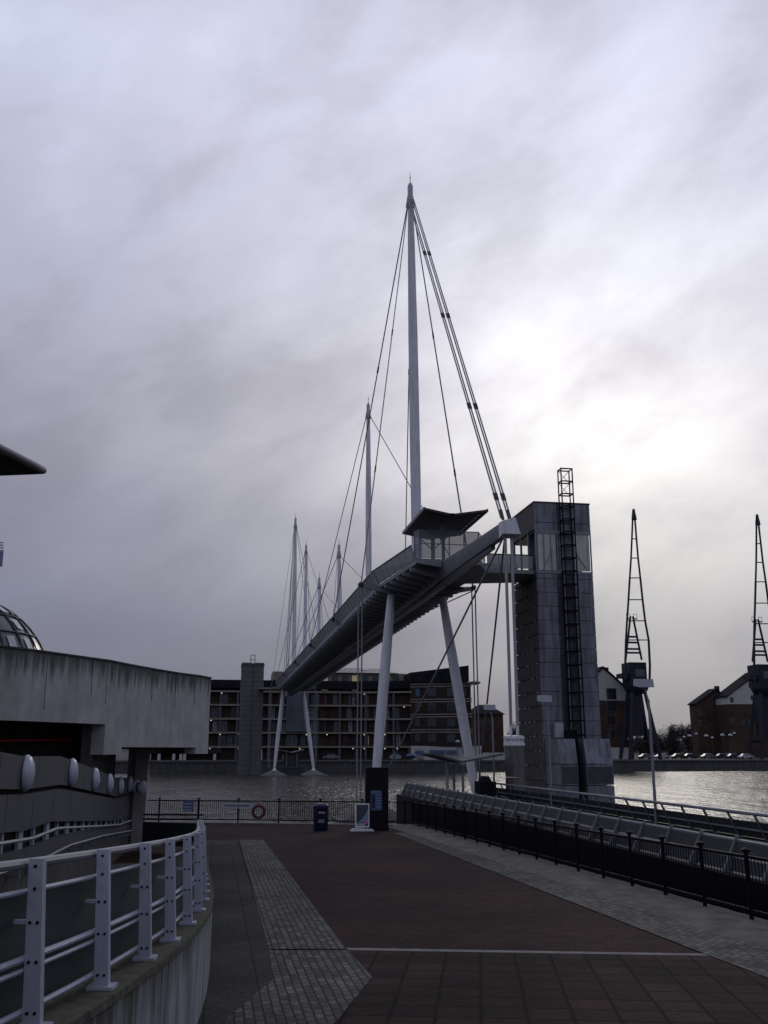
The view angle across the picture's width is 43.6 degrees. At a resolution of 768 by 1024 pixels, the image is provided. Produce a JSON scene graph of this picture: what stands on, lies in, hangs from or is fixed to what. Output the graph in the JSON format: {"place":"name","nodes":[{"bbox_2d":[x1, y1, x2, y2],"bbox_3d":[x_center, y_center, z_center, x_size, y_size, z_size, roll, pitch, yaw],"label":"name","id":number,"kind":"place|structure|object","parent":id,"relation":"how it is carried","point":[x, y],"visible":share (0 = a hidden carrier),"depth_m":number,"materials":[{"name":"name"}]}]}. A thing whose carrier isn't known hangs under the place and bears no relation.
{"place":"outdoors","nodes":[
{"label":"outdoors","id":0,"kind":"place"},
{"bbox_2d":[0,444,46,475],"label":"canopy roof","id":1,"kind":"structure","parent":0,"point":[12,462],"depth_m":14.14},
{"bbox_2d":[92,863,138,874],"bbox_3d":[-4.151,5.925,14.577,2.196,1.583,27.300,2,-14,-9],"label":"ramp surface","id":2,"kind":"object","parent":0,"point":[115,866],"visible":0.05,"depth_m":24.52,"materials":[{"name":"concrete"}]},
{"bbox_2d":[0,0,767,742],"label":"sky","id":3,"kind":"structure","parent":0,"point":[203,202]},
{"bbox_2d":[113,823,761,953],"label":"plaza paving","id":4,"kind":"structure","parent":0,"point":[390,888],"depth_m":18.39,"materials":[{"name":"red brick"}]},
{"bbox_2d":[0,752,133,893],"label":"ramp parapet","id":5,"kind":"structure","parent":4,"relation":"on","point":[50,811],"depth_m":16.12,"materials":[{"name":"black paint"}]},
{"bbox_2d":[20,755,34,791],"bbox_3d":[-4.920,3.615,13.291,0.154,0.500,0.500,2,-14,-9],"label":"wall lamp","id":6,"kind":"object","parent":5,"relation":"attached to","point":[28,772],"visible":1,"depth_m":13.14,"materials":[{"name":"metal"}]},
{"bbox_2d":[68,758,77,785],"bbox_3d":[-5.665,4.747,17.520,0.154,0.500,0.500,2,-14,-9],"label":"wall lamp","id":7,"kind":"object","parent":5,"relation":"attached to","point":[73,772],"visible":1,"depth_m":17.36,"materials":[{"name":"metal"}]},
{"bbox_2d":[92,768,99,790],"bbox_3d":[-6.266,5.822,20.900,0.154,0.500,0.500,2,-14,-9],"label":"wall lamp","id":8,"kind":"object","parent":5,"relation":"attached to","point":[95,779],"visible":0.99,"depth_m":20.74,"materials":[{"name":"glass"}]},
{"bbox_2d":[107,773,113,793],"bbox_3d":[-6.787,6.744,23.830,0.154,0.500,0.500,2,-14,-9],"label":"wall lamp","id":9,"kind":"object","parent":5,"relation":"attached to","point":[110,782],"visible":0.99,"depth_m":23.67,"materials":[{"name":"glass"}]},
{"bbox_2d":[118,776,123,794],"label":"wall lamp","id":10,"kind":"object","parent":5,"relation":"attached to","point":[121,786],"visible":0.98,"depth_m":26.42,"materials":[{"name":"metal"}]},
{"bbox_2d":[127,776,132,792],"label":"wall lamp","id":11,"kind":"object","parent":5,"relation":"attached to","point":[130,784],"visible":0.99,"depth_m":29.23,"materials":[{"name":"glass"}]},
{"bbox_2d":[0,645,211,843],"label":"concrete building","id":12,"kind":"structure","parent":4,"relation":"on","point":[99,714],"depth_m":24.67,"materials":[{"name":"grey concrete"}]},
{"bbox_2d":[0,605,43,649],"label":"glass dome","id":13,"kind":"structure","parent":12,"relation":"on","point":[16,630],"depth_m":58.57,"materials":[{"name":"glass"}]},
{"bbox_2d":[0,542,3,566],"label":"sign mast","id":14,"kind":"object","parent":13,"relation":"on","point":[1,556],"visible":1,"depth_m":57.98,"materials":[{"name":"metal"}]},
{"bbox_2d":[131,779,138,792],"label":"wall lamp","id":15,"kind":"object","parent":12,"relation":"attached to","point":[134,787],"visible":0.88,"depth_m":29.75,"materials":[{"name":"metal"}]},
{"bbox_2d":[137,780,146,793],"bbox_3d":[-7.508,8.564,29.870,0.131,0.425,0.425,-7,-15,25],"label":"wall lamp","id":16,"kind":"object","parent":12,"relation":"attached to","point":[141,786],"visible":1,"depth_m":29.79,"materials":[{"name":"metal"}]},
{"bbox_2d":[197,840,272,1023],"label":"grey slab path","id":17,"kind":"structure","parent":4,"relation":"on","point":[240,973],"depth_m":13.84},
{"bbox_2d":[6,854,213,1023],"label":"retaining wall","id":18,"kind":"structure","parent":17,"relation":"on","point":[169,985],"depth_m":7.15,"materials":[{"name":"concrete"}]},
{"bbox_2d":[0,814,209,1023],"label":"ramp railing","id":19,"kind":"object","parent":18,"relation":"on","point":[57,939],"visible":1,"depth_m":6.11,"materials":[{"name":"metal"}]},
{"bbox_2d":[147,821,418,824],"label":"dock edge kerb","id":20,"kind":"structure","parent":4,"relation":"on","point":[267,823],"depth_m":44.28,"materials":[{"name":"stone"}]},
{"bbox_2d":[147,797,410,824],"bbox_3d":[-6.700,13.940,44.647,16.166,1.306,0.160,-3,-14,12],"label":"black fence","id":21,"kind":"object","parent":20,"relation":"on","point":[279,808],"visible":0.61,"depth_m":44.33,"materials":[{"name":"metal"}]},
{"bbox_2d":[182,801,192,811],"bbox_3d":[-9.237,13.844,45.183,0.515,0.491,0.020,-3,-14,12],"label":"dock sign","id":22,"kind":"object","parent":21,"relation":"attached to","point":[187,806],"visible":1,"depth_m":45.17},
{"bbox_2d":[222,803,253,808],"bbox_3d":[-6.805,13.665,44.676,1.543,0.258,0.020,-3,-14,12],"label":"dock sign","id":23,"kind":"object","parent":21,"relation":"attached to","point":[239,805],"visible":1,"depth_m":44.66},
{"bbox_2d":[251,804,264,818],"bbox_3d":[-5.798,13.843,44.369,0.660,0.660,0.140,2,-14,-9],"label":"life ring","id":24,"kind":"object","parent":21,"relation":"hanging from","point":[262,807],"visible":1,"depth_m":44.32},
{"bbox_2d":[240,840,345,948],"bbox_3d":[-2.879,8.809,23.595,1.050,0.416,21.900,2,-14,-9],"label":"cobble strip","id":25,"kind":"object","parent":4,"relation":"on","point":[291,917],"visible":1,"depth_m":17.23,"materials":[{"name":"stone"}]},
{"bbox_2d":[314,803,328,830],"bbox_3d":[-2.583,12.477,39.300,0.620,1.090,0.622,2,-14,-9],"label":"litter bin","id":26,"kind":"object","parent":4,"relation":"on","point":[320,816],"visible":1,"depth_m":39.07,"materials":[{"name":"black paint"}]},
{"bbox_2d":[350,803,373,830],"bbox_3d":[-0.889,12.456,39.185,0.950,1.070,0.600,2,-14,-9],"label":"advert board","id":27,"kind":"object","parent":4,"relation":"on","point":[361,814],"visible":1,"depth_m":39.16,"materials":[{"name":"white paint"}]},
{"bbox_2d":[365,767,388,830],"bbox_3d":[-0.303,11.837,39.598,1.000,2.520,0.340,2,-14,-9],"label":"information totem","id":28,"kind":"object","parent":4,"relation":"on","point":[376,788],"visible":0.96,"depth_m":39.48,"materials":[{"name":"black paint"}]},
{"bbox_2d":[388,825,767,948],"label":"concrete kerb strip","id":29,"kind":"object","parent":4,"relation":"on","point":[743,927],"visible":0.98,"depth_m":19.07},
{"bbox_2d":[411,799,767,919],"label":"black fence","id":30,"kind":"object","parent":29,"relation":"on","point":[422,809],"visible":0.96,"depth_m":21.78,"materials":[{"name":"metal"}]},
{"bbox_2d":[395,833,767,977],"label":"cobble strip","id":31,"kind":"object","parent":4,"relation":"on","point":[748,956],"visible":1,"depth_m":15.96,"materials":[{"name":"stone"}]},
{"bbox_2d":[115,770,767,823],"bbox_3d":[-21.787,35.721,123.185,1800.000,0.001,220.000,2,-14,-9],"label":"dock water","id":32,"kind":"structure","parent":0,"point":[743,790],"depth_m":125.94,"materials":[{"name":"grey liquid"}]},
{"bbox_2d":[237,655,264,774],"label":"lift tower","id":33,"kind":"structure","parent":32,"relation":"in","point":[250,725],"depth_m":200.30,"materials":[{"name":"concrete"}]},
{"bbox_2d":[259,771,287,775],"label":"bridge pier","id":34,"kind":"structure","parent":32,"relation":"in","point":[274,773],"depth_m":190.75,"materials":[{"name":"concrete"}]},
{"bbox_2d":[277,749,304,773],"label":"floating shelter","id":35,"kind":"object","parent":32,"relation":"on","point":[290,764],"visible":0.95,"depth_m":207.66,"materials":[{"name":"metal"}]},
{"bbox_2d":[301,771,328,775],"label":"bridge pier","id":36,"kind":"structure","parent":32,"relation":"in","point":[312,773],"depth_m":191.98,"materials":[{"name":"concrete"}]},
{"bbox_2d":[331,808,395,822],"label":"bridge pier","id":37,"kind":"structure","parent":32,"relation":"in","point":[350,818],"depth_m":69.81,"materials":[{"name":"concrete"}]},
{"bbox_2d":[258,177,534,800],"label":"footbridge","id":38,"kind":"object","parent":37,"relation":"on","point":[418,584],"visible":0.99,"depth_m":74.91,"materials":[{"name":"paint"}]},
{"bbox_2d":[115,761,767,772],"bbox_3d":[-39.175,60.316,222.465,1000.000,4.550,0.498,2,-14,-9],"label":"quay wall","id":39,"kind":"structure","parent":32,"relation":"in","point":[170,767],"depth_m":230.20,"materials":[{"name":"concrete"}]},
{"bbox_2d":[503,726,524,798],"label":"anchor pillar","id":40,"kind":"structure","parent":32,"relation":"in","point":[513,745],"depth_m":49.12,"materials":[{"name":"metal"}]},
{"bbox_2d":[512,467,614,802],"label":"lift tower","id":41,"kind":"structure","parent":32,"relation":"in","point":[555,632],"depth_m":68.33,"materials":[{"name":"metal"}]},
{"bbox_2d":[396,782,767,919],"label":"boardwalk","id":42,"kind":"structure","parent":32,"relation":"in","point":[729,834],"depth_m":27.08,"materials":[{"name":"black paint"}]},
{"bbox_2d":[419,753,503,798],"bbox_3d":[3.889,13.397,48.724,3.600,2.290,3.500,2,-14,-9],"label":"walkway shelter","id":43,"kind":"object","parent":42,"relation":"on","point":[457,761],"visible":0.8,"depth_m":47.88,"materials":[{"name":"metal"}]},
{"bbox_2d":[484,704,495,781],"bbox_3d":[5.673,12.671,51.030,0.550,4.810,0.470,2,-14,-9],"label":"walkway lamp","id":44,"kind":"object","parent":42,"relation":"on","point":[489,707],"visible":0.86,"depth_m":51.28,"materials":[{"name":"metal"}]},
{"bbox_2d":[537,695,552,806],"bbox_3d":[7.181,10.535,42.418,0.550,4.810,0.470,2,-14,-9],"label":"walkway lamp","id":45,"kind":"object","parent":42,"relation":"on","point":[544,698],"visible":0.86,"depth_m":42.58,"materials":[{"name":"metal"}]},
{"bbox_2d":[633,679,657,824],"bbox_3d":[8.925,8.067,32.467,0.550,4.810,0.470,2,-14,-9],"label":"walkway lamp","id":46,"kind":"object","parent":42,"relation":"on","point":[643,682],"visible":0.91,"depth_m":32.62,"materials":[{"name":"metal"}]},
{"bbox_2d":[116,752,767,760],"bbox_3d":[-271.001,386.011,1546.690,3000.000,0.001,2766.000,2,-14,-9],"label":"ground","id":47,"kind":"structure","parent":0,"point":[122,756],"depth_m":278.21,"materials":[{"name":"concrete"}]},
{"bbox_2d":[150,749,220,759],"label":"quayside arcade","id":48,"kind":"object","parent":47,"relation":"on","point":[213,754],"visible":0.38,"depth_m":235.06,"materials":[{"name":"brick"}]},
{"bbox_2d":[208,668,411,759],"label":"apartment block","id":49,"kind":"structure","parent":47,"relation":"on","point":[336,711],"depth_m":247.28,"materials":[{"name":"brick"}]},
{"bbox_2d":[211,707,218,716],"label":"window","id":50,"kind":"structure","parent":49,"relation":"in","point":[214,710],"depth_m":244.38,"materials":[{"name":"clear glass"}]},
{"bbox_2d":[213,721,217,730],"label":"window","id":51,"kind":"structure","parent":49,"relation":"in","point":[215,723],"depth_m":243.61,"materials":[{"name":"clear glass"}]},
{"bbox_2d":[220,735,225,744],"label":"window","id":52,"kind":"structure","parent":49,"relation":"in","point":[223,737],"depth_m":243.07,"materials":[{"name":"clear glass"}]},
{"bbox_2d":[221,721,226,730],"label":"window","id":53,"kind":"structure","parent":49,"relation":"in","point":[223,723],"depth_m":243.91,"materials":[{"name":"grey glass"}]},
{"bbox_2d":[222,693,227,702],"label":"window","id":54,"kind":"structure","parent":49,"relation":"in","point":[224,695],"depth_m":245.61,"materials":[{"name":"grey glass"}]},
{"bbox_2d":[228,735,234,744],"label":"window","id":55,"kind":"structure","parent":49,"relation":"in","point":[231,738],"depth_m":243.43,"materials":[{"name":"grey glass"}]},
{"bbox_2d":[231,707,235,716],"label":"window","id":56,"kind":"structure","parent":49,"relation":"in","point":[233,713],"depth_m":245.10,"materials":[{"name":"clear glass"}]},
{"bbox_2d":[270,735,275,744],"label":"window","id":57,"kind":"structure","parent":49,"relation":"in","point":[273,737],"depth_m":245.16,"materials":[{"name":"grey glass"}]},
{"bbox_2d":[270,721,275,730],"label":"window","id":58,"kind":"structure","parent":49,"relation":"in","point":[272,723],"depth_m":246.00,"materials":[{"name":"grey glass"}]},
{"bbox_2d":[286,735,296,744],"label":"window","id":59,"kind":"structure","parent":49,"relation":"in","point":[291,739],"depth_m":245.94,"materials":[{"name":"clear glass"}]},
{"bbox_2d":[309,707,315,717],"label":"window","id":60,"kind":"structure","parent":49,"relation":"in","point":[311,709],"depth_m":248.35,"materials":[{"name":"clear glass"}]},
{"bbox_2d":[333,694,337,703],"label":"window","id":61,"kind":"structure","parent":49,"relation":"in","point":[335,696],"depth_m":250.21,"materials":[{"name":"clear glass"}]},
{"bbox_2d":[395,707,399,717],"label":"window","id":62,"kind":"structure","parent":49,"relation":"in","point":[396,708],"depth_m":248.23,"materials":[{"name":"clear glass"}]},
{"bbox_2d":[322,754,339,759],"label":"parked car","id":63,"kind":"object","parent":47,"relation":"on","point":[334,756],"visible":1,"depth_m":242.78,"materials":[{"name":"silver metal"}]},
{"bbox_2d":[390,753,400,759],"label":"parked car","id":64,"kind":"object","parent":47,"relation":"on","point":[398,757],"visible":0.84,"depth_m":232.41,"materials":[{"name":"metal"}]},
{"bbox_2d":[405,753,414,759],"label":"parked car","id":65,"kind":"object","parent":47,"relation":"on","point":[409,756],"visible":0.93,"depth_m":233.28,"materials":[{"name":"metal"}]},
{"bbox_2d":[415,753,425,759],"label":"parked car","id":66,"kind":"object","parent":47,"relation":"on","point":[419,757],"visible":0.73,"depth_m":233.32,"materials":[{"name":"metal"}]},
{"bbox_2d":[116,759,767,761],"bbox_3d":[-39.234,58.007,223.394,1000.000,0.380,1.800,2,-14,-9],"label":"quay kerb","id":67,"kind":"structure","parent":47,"relation":"on","point":[415,760],"depth_m":228.94,"materials":[{"name":"concrete"}]},
{"bbox_2d":[404,665,482,759],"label":"brick end block","id":68,"kind":"structure","parent":47,"relation":"on","point":[434,727],"depth_m":244.47,"materials":[{"name":"brick"}]},
{"bbox_2d":[428,688,435,695],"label":"window","id":69,"kind":"structure","parent":68,"relation":"in","point":[431,692],"depth_m":246.18,"materials":[{"name":"clear glass"}]},
{"bbox_2d":[428,703,435,710],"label":"window","id":70,"kind":"structure","parent":68,"relation":"in","point":[431,706],"depth_m":245.28,"materials":[{"name":"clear glass"}]},
{"bbox_2d":[428,719,435,725],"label":"window","id":71,"kind":"structure","parent":68,"relation":"in","point":[431,722],"depth_m":244.38,"materials":[{"name":"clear glass"}]},
{"bbox_2d":[428,734,435,741],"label":"window","id":72,"kind":"structure","parent":68,"relation":"in","point":[431,737],"depth_m":243.49,"materials":[{"name":"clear glass"}]},
{"bbox_2d":[447,689,453,695],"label":"window","id":73,"kind":"structure","parent":68,"relation":"in","point":[449,691],"depth_m":244.77,"materials":[{"name":"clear glass"}]},
{"bbox_2d":[447,703,454,710],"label":"window","id":74,"kind":"structure","parent":68,"relation":"in","point":[450,706],"depth_m":243.85,"materials":[{"name":"clear glass"}]},
{"bbox_2d":[447,719,454,725],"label":"window","id":75,"kind":"structure","parent":68,"relation":"in","point":[450,722],"depth_m":242.96,"materials":[{"name":"grey glass"}]},
{"bbox_2d":[447,734,454,741],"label":"window","id":76,"kind":"structure","parent":68,"relation":"in","point":[450,737],"depth_m":242.07,"materials":[{"name":"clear glass"}]},
{"bbox_2d":[471,705,504,752],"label":"brick house","id":77,"kind":"structure","parent":47,"relation":"on","point":[497,715],"depth_m":274.23,"materials":[{"name":"brick"}]},
{"bbox_2d":[483,753,504,759],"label":"garden wall","id":78,"kind":"structure","parent":47,"relation":"on","point":[502,757],"depth_m":246.53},
{"bbox_2d":[504,721,515,752],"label":"bare tree","id":79,"kind":"object","parent":47,"relation":"on","point":[514,729],"visible":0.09,"depth_m":302.69,"materials":[{"name":"brown plant"}]},
{"bbox_2d":[597,666,633,758],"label":"gabled house","id":80,"kind":"structure","parent":47,"relation":"on","point":[612,694],"depth_m":261.00,"materials":[{"name":"orange brick"}]},
{"bbox_2d":[606,715,615,724],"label":"window","id":81,"kind":"structure","parent":80,"relation":"in","point":[611,719],"depth_m":260.08,"materials":[{"name":"black glass"}]},
{"bbox_2d":[606,729,615,737],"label":"window","id":82,"kind":"structure","parent":80,"relation":"in","point":[611,733],"depth_m":259.19,"materials":[{"name":"black glass"}]},
{"bbox_2d":[606,688,616,698],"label":"window","id":83,"kind":"structure","parent":80,"relation":"in","point":[611,692],"depth_m":261.87,"materials":[{"name":"black glass"}]},
{"bbox_2d":[606,700,616,711],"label":"window","id":84,"kind":"structure","parent":80,"relation":"in","point":[611,704],"depth_m":261.04,"materials":[{"name":"black glass"}]},
{"bbox_2d":[611,748,628,758],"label":"garden wall","id":85,"kind":"structure","parent":47,"relation":"on","point":[615,752],"depth_m":255.27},
{"bbox_2d":[616,509,662,758],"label":"dock crane","id":86,"kind":"object","parent":47,"relation":"on","point":[634,717],"visible":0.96,"depth_m":255.87,"materials":[{"name":"paint"}]},
{"bbox_2d":[633,736,645,755],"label":"bare tree","id":87,"kind":"object","parent":47,"relation":"on","point":[640,748],"visible":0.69,"depth_m":328.50,"materials":[{"name":"brown plant"}]},
{"bbox_2d":[637,754,650,758],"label":"parked car","id":88,"kind":"object","parent":47,"relation":"on","point":[642,756],"visible":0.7,"depth_m":255.51,"materials":[{"name":"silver metal"}]},
{"bbox_2d":[642,728,657,754],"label":"bare tree","id":89,"kind":"object","parent":47,"relation":"on","point":[654,747],"visible":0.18,"depth_m":340.22,"materials":[{"name":"brown plant"}]},
{"bbox_2d":[652,729,666,755],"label":"bare tree","id":90,"kind":"object","parent":47,"relation":"on","point":[662,745],"visible":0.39,"depth_m":351.02,"materials":[{"name":"brown plant"}]},
{"bbox_2d":[654,753,669,758],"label":"parked car","id":91,"kind":"object","parent":47,"relation":"on","point":[664,755],"visible":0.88,"depth_m":269.84,"materials":[{"name":"grey metal"}]},
{"bbox_2d":[659,724,671,753],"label":"bare tree","id":92,"kind":"object","parent":47,"relation":"on","point":[664,736],"visible":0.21,"depth_m":359.32,"materials":[{"name":"brown plant"}]},
{"bbox_2d":[664,730,680,755],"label":"bare tree","id":93,"kind":"object","parent":47,"relation":"on","point":[672,744],"visible":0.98,"depth_m":326.19,"materials":[{"name":"brown plant"}]},
{"bbox_2d":[667,724,686,754],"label":"bare tree","id":94,"kind":"object","parent":47,"relation":"on","point":[682,732],"visible":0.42,"depth_m":347.27,"materials":[{"name":"brown plant"}]},
{"bbox_2d":[670,753,686,758],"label":"parked car","id":95,"kind":"object","parent":47,"relation":"on","point":[679,755],"visible":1,"depth_m":266.40,"materials":[{"name":"grey metal"}]},
{"bbox_2d":[677,723,690,752],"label":"bare tree","id":96,"kind":"object","parent":47,"relation":"on","point":[686,730],"visible":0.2,"depth_m":364.34,"materials":[{"name":"brown plant"}]},
{"bbox_2d":[685,729,692,752],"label":"bare tree","id":97,"kind":"object","parent":47,"relation":"on","point":[689,742],"visible":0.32,"depth_m":331.08,"materials":[{"name":"brown plant"}]},
{"bbox_2d":[685,753,697,758],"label":"parked car","id":98,"kind":"object","parent":47,"relation":"on","point":[692,755],"visible":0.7,"depth_m":271.16,"materials":[{"name":"grey metal"}]},
{"bbox_2d":[687,686,720,757],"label":"brick house","id":99,"kind":"structure","parent":47,"relation":"on","point":[703,715],"depth_m":315.38,"materials":[{"name":"brick"}]},
{"bbox_2d":[699,753,715,758],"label":"parked car","id":100,"kind":"object","parent":47,"relation":"on","point":[708,755],"visible":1,"depth_m":265.73,"materials":[{"name":"silver metal"}]},
{"bbox_2d":[715,753,726,758],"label":"parked car","id":101,"kind":"object","parent":47,"relation":"on","point":[718,755],"visible":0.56,"depth_m":272.74,"materials":[{"name":"grey metal"}]},
{"bbox_2d":[725,754,739,758],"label":"parked car","id":102,"kind":"object","parent":47,"relation":"on","point":[730,756],"visible":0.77,"depth_m":262.75,"materials":[{"name":"grey metal"}]},
{"bbox_2d":[714,673,767,757],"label":"brick house","id":103,"kind":"structure","parent":47,"relation":"on","point":[734,700],"depth_m":309.51,"materials":[{"name":"brick"}]},
{"bbox_2d":[737,754,753,758],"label":"parked car","id":104,"kind":"object","parent":47,"relation":"on","point":[747,756],"visible":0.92,"depth_m":258.13,"materials":[{"name":"silver metal"}]},
{"bbox_2d":[743,514,767,758],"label":"dock crane","id":105,"kind":"object","parent":47,"relation":"on","point":[756,677],"visible":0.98,"depth_m":262.05,"materials":[{"name":"paint"}]},
{"bbox_2d":[474,776,495,796],"bbox_3d":[4.891,13.369,46.346,0.800,1.200,1.000,2,-14,-9],"label":"equipment cabinet","id":106,"kind":"object","parent":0,"point":[484,785],"visible":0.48,"depth_m":45.92,"materials":[{"name":"metal"}]},
{"bbox_2d":[321,949,767,1023],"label":"pavement","id":107,"kind":"structure","parent":0,"point":[421,987],"depth_m":10.78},
{"bbox_2d":[222,950,371,1023],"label":"cobble turn","id":108,"kind":"object","parent":107,"relation":"on","point":[314,986],"visible":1,"depth_m":10.80,"materials":[{"name":"stone"}]},
{"bbox_2d":[347,948,709,955],"bbox_3d":[1.958,5.986,13.067,5.006,0.012,0.174,-1,-14,5],"label":"stone line","id":109,"kind":"object","parent":107,"relation":"on","point":[510,951],"visible":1,"depth_m":13.09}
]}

